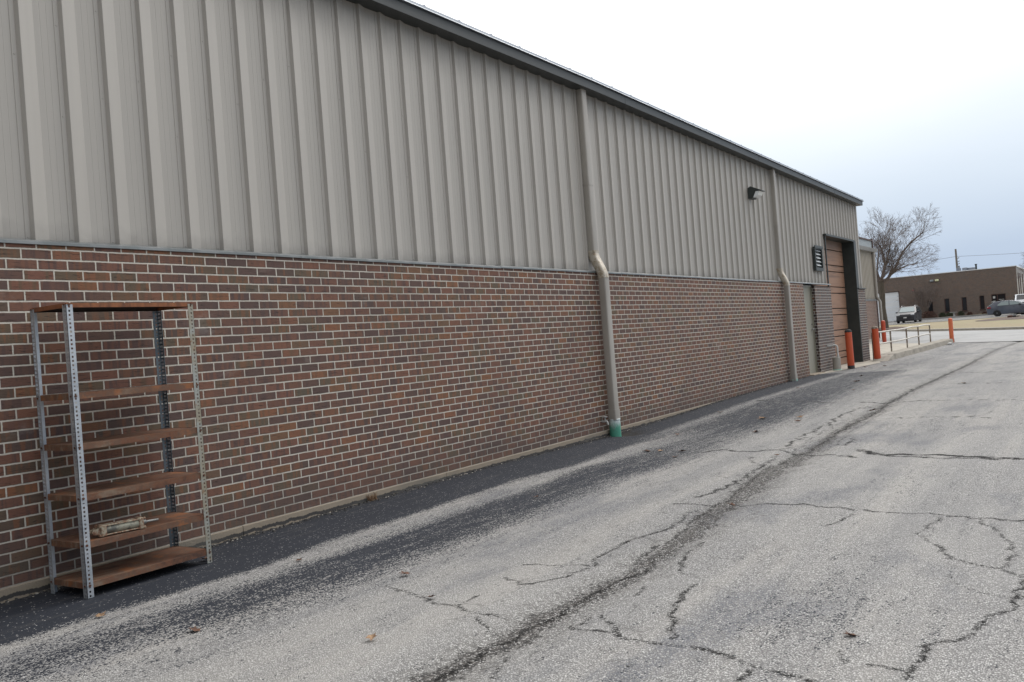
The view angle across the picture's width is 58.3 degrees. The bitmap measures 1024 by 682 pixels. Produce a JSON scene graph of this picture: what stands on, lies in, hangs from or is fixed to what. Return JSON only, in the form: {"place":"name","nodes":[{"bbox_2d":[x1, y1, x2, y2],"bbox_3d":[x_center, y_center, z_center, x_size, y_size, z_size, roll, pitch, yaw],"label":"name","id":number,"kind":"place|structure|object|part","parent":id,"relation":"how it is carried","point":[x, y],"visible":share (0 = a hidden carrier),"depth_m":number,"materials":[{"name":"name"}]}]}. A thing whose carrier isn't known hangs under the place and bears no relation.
{"place":"outdoors","nodes":[
{"label":"outdoors","id":0,"kind":"place"},
{"bbox_2d":[0,341,1023,681],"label":"asphalt","id":1,"kind":"structure","parent":0,"point":[890,529],"depth_m":5.36,"materials":[{"name":"grey asphalt"}]},
{"bbox_2d":[30,303,212,598],"bbox_3d":[-2.537,0.657,6.016,0.405,1.787,0.925,-5,0,33],"label":"shelving unit","id":2,"kind":"object","parent":1,"relation":"on","point":[87,579],"visible":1,"depth_m":5.85,"materials":[{"name":"brown wood"}]},
{"bbox_2d":[89,516,158,536],"bbox_3d":[-2.458,1.173,5.829,0.072,0.074,0.437,-5,0,42],"label":"hydraulic cylinder","id":3,"kind":"object","parent":2,"relation":"on","point":[111,528],"visible":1,"depth_m":5.78,"materials":[{"name":"beige paint"}]},
{"bbox_2d":[189,626,200,631],"bbox_3d":[-1.613,1.462,4.658,0.086,0.016,0.063,7,-2,22],"label":"dead leaf","id":4,"kind":"object","parent":1,"relation":"on","point":[195,629],"visible":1,"depth_m":4.67,"materials":[{"name":"plant"}]},
{"bbox_2d":[366,633,376,639],"bbox_3d":[-0.657,1.385,4.307,0.061,0.019,0.067,-5,0,38],"label":"dead leaf","id":5,"kind":"object","parent":1,"relation":"on","point":[372,636],"visible":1,"depth_m":4.31,"materials":[{"name":"beige plant"}]},
{"bbox_2d":[366,493,376,500],"bbox_3d":[-1.276,1.416,8.381,0.109,0.085,0.150,-5,0,33],"label":"weed","id":6,"kind":"object","parent":1,"relation":"on","point":[372,496],"visible":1,"depth_m":8.36,"materials":[{"name":"beige plant"}]},
{"bbox_2d":[0,377,806,604],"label":"grit","id":7,"kind":"object","parent":1,"relation":"on","point":[230,540],"visible":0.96,"depth_m":8.80,"materials":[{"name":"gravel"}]},
{"bbox_2d":[0,0,869,602],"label":"warehouse","id":8,"kind":"structure","parent":1,"relation":"on","point":[388,246],"depth_m":8.45,"materials":[{"name":"grey metal"}]},
{"bbox_2d":[803,285,817,373],"bbox_3d":[6.899,-0.259,21.380,0.120,2.085,0.968,-5,0,33],"label":"door","id":9,"kind":"structure","parent":8,"relation":"in","point":[807,290],"depth_m":21.58,"materials":[{"name":"metal"}]},
{"bbox_2d":[811,239,847,364],"bbox_3d":[8.420,-1.013,24.247,0.040,3.356,3.450,-5,0,33],"label":"overhead door","id":10,"kind":"structure","parent":8,"relation":"in","point":[834,258],"depth_m":24.86,"materials":[{"name":"brown paint"}]},
{"bbox_2d":[844,631,858,635],"bbox_3d":[1.422,1.227,3.840,0.077,0.013,0.062,6,-7,6],"label":"dead leaf","id":11,"kind":"object","parent":1,"relation":"on","point":[851,634],"visible":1,"depth_m":3.84,"materials":[{"name":"plant"}]},
{"bbox_2d":[872,339,954,361],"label":"kerb wall","id":12,"kind":"structure","parent":1,"relation":"on","point":[897,354],"depth_m":28.34,"materials":[{"name":"concrete"}]},
{"bbox_2d":[871,324,930,359],"bbox_3d":[12.790,-0.035,29.687,0.166,0.846,9.099,-5,0,34],"label":"railing","id":13,"kind":"object","parent":12,"relation":"on","point":[906,338],"visible":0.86,"depth_m":29.55,"materials":[{"name":"grey metal"}]},
{"bbox_2d":[412,0,1023,312],"label":"sky","id":14,"kind":"structure","parent":0,"point":[903,107],"materials":[{"name":"white"}]},
{"bbox_2d":[821,360,880,373],"bbox_3d":[8.603,0.658,23.460,1.060,0.004,6.200,-5,0,33],"label":"concrete apron","id":15,"kind":"object","parent":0,"point":[857,364],"visible":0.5,"depth_m":24.01,"materials":[{"name":"grey concrete"}]},
{"bbox_2d":[827,344,841,369],"bbox_3d":[7.847,0.402,22.300,0.301,0.650,0.220,-4,0,-2],"label":"standpipe","id":16,"kind":"object","parent":15,"relation":"on","point":[836,363],"visible":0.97,"depth_m":22.24,"materials":[{"name":"grey metal"}]},
{"bbox_2d":[844,329,854,368],"bbox_3d":[8.285,0.221,22.501,0.170,1.024,0.170,-5,-1,33],"label":"bollard","id":17,"kind":"object","parent":15,"relation":"on","point":[849,349],"visible":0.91,"depth_m":22.43,"materials":[{"name":"orange metal"}]},
{"bbox_2d":[871,326,880,358],"bbox_3d":[10.087,0.096,25.394,0.180,1.024,0.180,-5,-1,33],"label":"bollard","id":18,"kind":"object","parent":15,"relation":"on","point":[876,342],"visible":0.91,"depth_m":25.32,"materials":[{"name":"orange metal"}]},
{"bbox_2d":[858,236,882,342],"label":"smaller building","id":19,"kind":"structure","parent":0,"point":[868,265],"depth_m":45.72,"materials":[{"name":"metal"}]},
{"bbox_2d":[869,343,923,359],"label":"ramp slab","id":20,"kind":"structure","parent":0,"point":[885,348],"depth_m":35.62,"materials":[{"name":"concrete"}]},
{"bbox_2d":[881,320,886,341],"bbox_3d":[17.116,-0.406,42.221,0.184,1.094,0.184,-5,0,33],"label":"bollard","id":21,"kind":"object","parent":20,"relation":"on","point":[883,328],"visible":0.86,"depth_m":42.15,"materials":[{"name":"orange metal"}]},
{"bbox_2d":[870,329,1023,342],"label":"street","id":22,"kind":"structure","parent":0,"point":[987,335],"depth_m":43.61,"materials":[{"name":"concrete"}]},
{"bbox_2d":[948,318,953,341],"bbox_3d":[16.998,-0.387,35.501,0.160,1.014,0.160,-5,0,33],"label":"bollard","id":23,"kind":"object","parent":22,"relation":"on","point":[950,324],"visible":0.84,"depth_m":35.44,"materials":[{"name":"orange metal"}]},
{"bbox_2d":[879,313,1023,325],"bbox_3d":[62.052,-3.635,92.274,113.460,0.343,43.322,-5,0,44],"label":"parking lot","id":24,"kind":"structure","parent":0,"point":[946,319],"depth_m":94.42,"materials":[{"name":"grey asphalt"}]},
{"bbox_2d":[896,305,921,323],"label":"parked car","id":25,"kind":"object","parent":24,"relation":"on","point":[909,313],"visible":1,"depth_m":94.43,"materials":[{"name":"white paint"}]},
{"bbox_2d":[894,313,1011,321],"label":"kerb","id":26,"kind":"structure","parent":24,"relation":"on","point":[955,316],"depth_m":98.54,"materials":[{"name":"concrete"}]},
{"bbox_2d":[986,300,1023,315],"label":"parked car","id":27,"kind":"object","parent":24,"relation":"on","point":[998,308],"visible":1,"depth_m":90.08,"materials":[{"name":"grey metal"}]},
{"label":"side window","id":28,"kind":"part","parent":27,"relation":"part of","materials":[{"name":"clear glass"}]},
{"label":"side window","id":29,"kind":"part","parent":27,"relation":"part of","materials":[{"name":"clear glass"}]},
{"bbox_2d":[1014,294,1023,313],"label":"parked car","id":30,"kind":"object","parent":24,"relation":"on","point":[1019,297],"visible":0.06,"depth_m":92.19,"materials":[{"name":"white paint"}]},
{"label":"planting bed","id":31,"kind":"structure","parent":24,"relation":"on","visible":0},
{"bbox_2d":[896,287,941,317],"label":"ornamental tree","id":32,"kind":"object","parent":31,"relation":"on","point":[918,294],"visible":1,"depth_m":103.35,"materials":[{"name":"brown plant"}]},
{"bbox_2d":[922,311,936,317],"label":"bush","id":33,"kind":"object","parent":31,"relation":"on","point":[925,313],"visible":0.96,"depth_m":102.39,"materials":[{"name":"brown plant"}]},
{"bbox_2d":[957,311,964,315],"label":"bush","id":34,"kind":"object","parent":31,"relation":"on","point":[960,313],"visible":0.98,"depth_m":101.13,"materials":[{"name":"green plant"}]},
{"bbox_2d":[880,315,1023,328],"bbox_3d":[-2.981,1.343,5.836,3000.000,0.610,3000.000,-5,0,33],"label":"ground","id":35,"kind":"structure","parent":0,"point":[943,321],"depth_m":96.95,"materials":[{"name":"beige plant"}]},
{"bbox_2d":[880,327,905,329],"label":"mulch bed","id":36,"kind":"object","parent":35,"relation":"on","point":[894,328],"visible":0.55,"depth_m":67.28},
{"bbox_2d":[858,203,941,329],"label":"bare tree","id":37,"kind":"object","parent":36,"relation":"on","point":[893,268],"visible":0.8,"depth_m":67.24,"materials":[{"name":"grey plant"}]},
{"bbox_2d":[877,264,1023,321],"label":"office building","id":38,"kind":"structure","parent":35,"relation":"on","point":[973,290],"depth_m":102.65,"materials":[{"name":"brown brick"}]},
{"bbox_2d":[878,292,899,321],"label":"loading door","id":39,"kind":"structure","parent":38,"relation":"in","point":[892,305],"depth_m":106.42,"materials":[{"name":"white metal"}]},
{"bbox_2d":[927,301,932,312],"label":"window","id":40,"kind":"structure","parent":38,"relation":"in","point":[930,308],"depth_m":104.12,"materials":[{"name":"black glass"}]},
{"bbox_2d":[944,298,949,312],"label":"window","id":41,"kind":"structure","parent":38,"relation":"in","point":[947,305],"depth_m":103.20,"materials":[{"name":"black glass"}]},
{"bbox_2d":[961,297,967,311],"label":"window","id":42,"kind":"structure","parent":38,"relation":"in","point":[964,299],"depth_m":102.25,"materials":[{"name":"black glass"}]},
{"bbox_2d":[979,295,985,309],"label":"window","id":43,"kind":"structure","parent":38,"relation":"in","point":[982,302],"depth_m":101.28,"materials":[{"name":"black glass"}]},
{"bbox_2d":[880,326,1023,331],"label":"kerb","id":44,"kind":"structure","parent":35,"relation":"on","point":[986,328],"depth_m":52.90,"materials":[{"name":"concrete"}]},
{"bbox_2d":[955,249,959,267],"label":"utility pole","id":45,"kind":"object","parent":35,"relation":"on","point":[956,261],"visible":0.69,"depth_m":134.89,"materials":[{"name":"grey wood"}]},
{"bbox_2d":[976,316,1023,320],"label":"mulch bed","id":46,"kind":"object","parent":35,"relation":"on","point":[1007,318],"visible":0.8,"depth_m":69.70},
{"bbox_2d":[1015,252,1023,281],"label":"bare tree","id":47,"kind":"object","parent":35,"relation":"on","point":[1020,270],"visible":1,"depth_m":93.31,"materials":[{"name":"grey plant"}]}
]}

